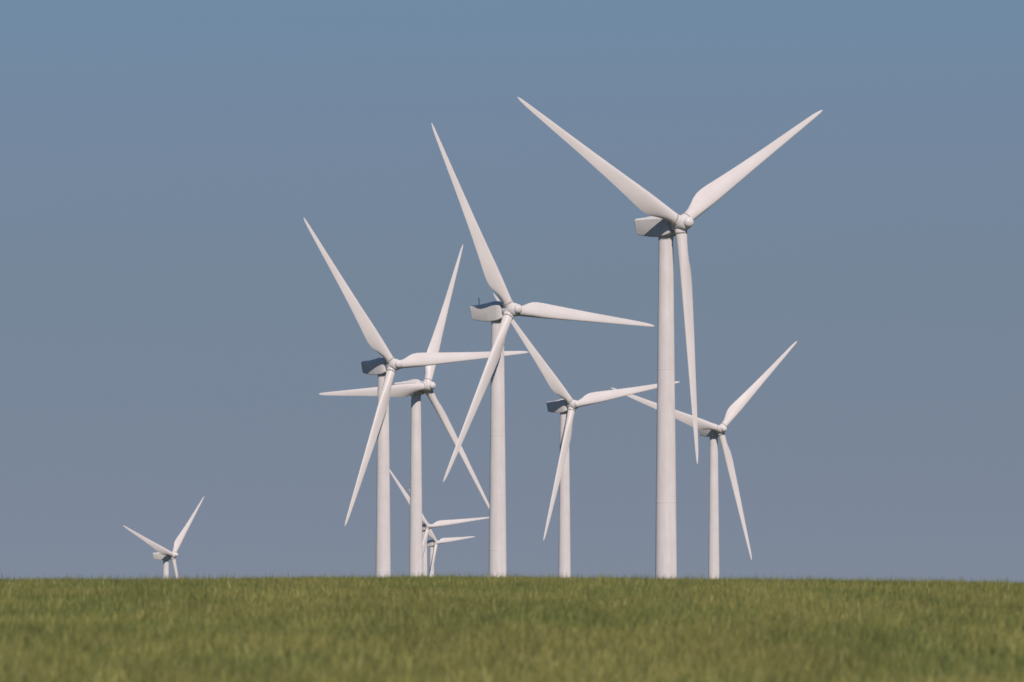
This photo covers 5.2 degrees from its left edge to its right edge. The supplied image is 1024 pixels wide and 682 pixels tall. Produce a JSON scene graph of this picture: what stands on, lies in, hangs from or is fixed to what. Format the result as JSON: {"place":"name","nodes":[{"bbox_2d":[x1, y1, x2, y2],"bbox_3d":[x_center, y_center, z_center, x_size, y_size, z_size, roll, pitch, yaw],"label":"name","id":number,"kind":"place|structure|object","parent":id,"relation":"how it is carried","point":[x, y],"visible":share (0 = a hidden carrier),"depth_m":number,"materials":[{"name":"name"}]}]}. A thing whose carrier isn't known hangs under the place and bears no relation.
{"place":"outdoors","nodes":[
{"label":"outdoors","id":0,"kind":"place"},
{"bbox_2d":[0,569,1023,681],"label":"grass","id":1,"kind":"structure","parent":0,"point":[427,628],"depth_m":84.31,"materials":[{"name":"green plant"}]},
{"bbox_2d":[0,0,1023,582],"label":"sky","id":2,"kind":"structure","parent":0,"point":[174,324],"materials":[{"name":"blue"}]},
{"bbox_3d":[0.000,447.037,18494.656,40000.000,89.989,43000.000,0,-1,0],"label":"ground","id":3,"kind":"structure","parent":0,"visible":0},
{"bbox_2d":[123,497,203,579],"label":"wind turbine","id":4,"kind":"object","parent":3,"relation":"on","point":[165,555],"visible":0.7,"depth_m":5000.52,"materials":[{"name":"paint"}]},
{"bbox_2d":[319,245,488,577],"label":"wind turbine","id":5,"kind":"object","parent":3,"relation":"on","point":[415,389],"visible":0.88,"depth_m":2816.57,"materials":[{"name":"paint"}]},
{"bbox_2d":[304,218,527,577],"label":"wind turbine","id":6,"kind":"object","parent":3,"relation":"on","point":[385,366],"visible":0.93,"depth_m":2544.16,"materials":[{"name":"paint"}]},
{"bbox_2d":[390,470,488,576],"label":"wind turbine","id":7,"kind":"object","parent":3,"relation":"on","point":[426,526],"visible":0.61,"depth_m":5801.11,"materials":[{"name":"paint"}]},
{"bbox_2d":[409,489,474,576],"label":"wind turbine","id":8,"kind":"object","parent":3,"relation":"on","point":[434,543],"visible":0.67,"depth_m":6841.37,"materials":[{"name":"paint"}]},
{"bbox_2d":[432,124,653,577],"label":"wind turbine","id":9,"kind":"object","parent":3,"relation":"on","point":[499,315],"visible":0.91,"depth_m":2185.88,"materials":[{"name":"paint"}]},
{"bbox_2d":[493,293,678,577],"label":"wind turbine","id":10,"kind":"object","parent":3,"relation":"on","point":[566,406],"visible":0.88,"depth_m":3131.26,"materials":[{"name":"paint"}]},
{"bbox_2d":[518,97,822,578],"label":"wind turbine","id":11,"kind":"object","parent":3,"relation":"on","point":[664,224],"visible":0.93,"depth_m":1880.41,"materials":[{"name":"paint"}]},
{"bbox_2d":[611,341,796,579],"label":"wind turbine","id":12,"kind":"object","parent":3,"relation":"on","point":[713,431],"visible":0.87,"depth_m":3387.32,"materials":[{"name":"paint"}]}
]}

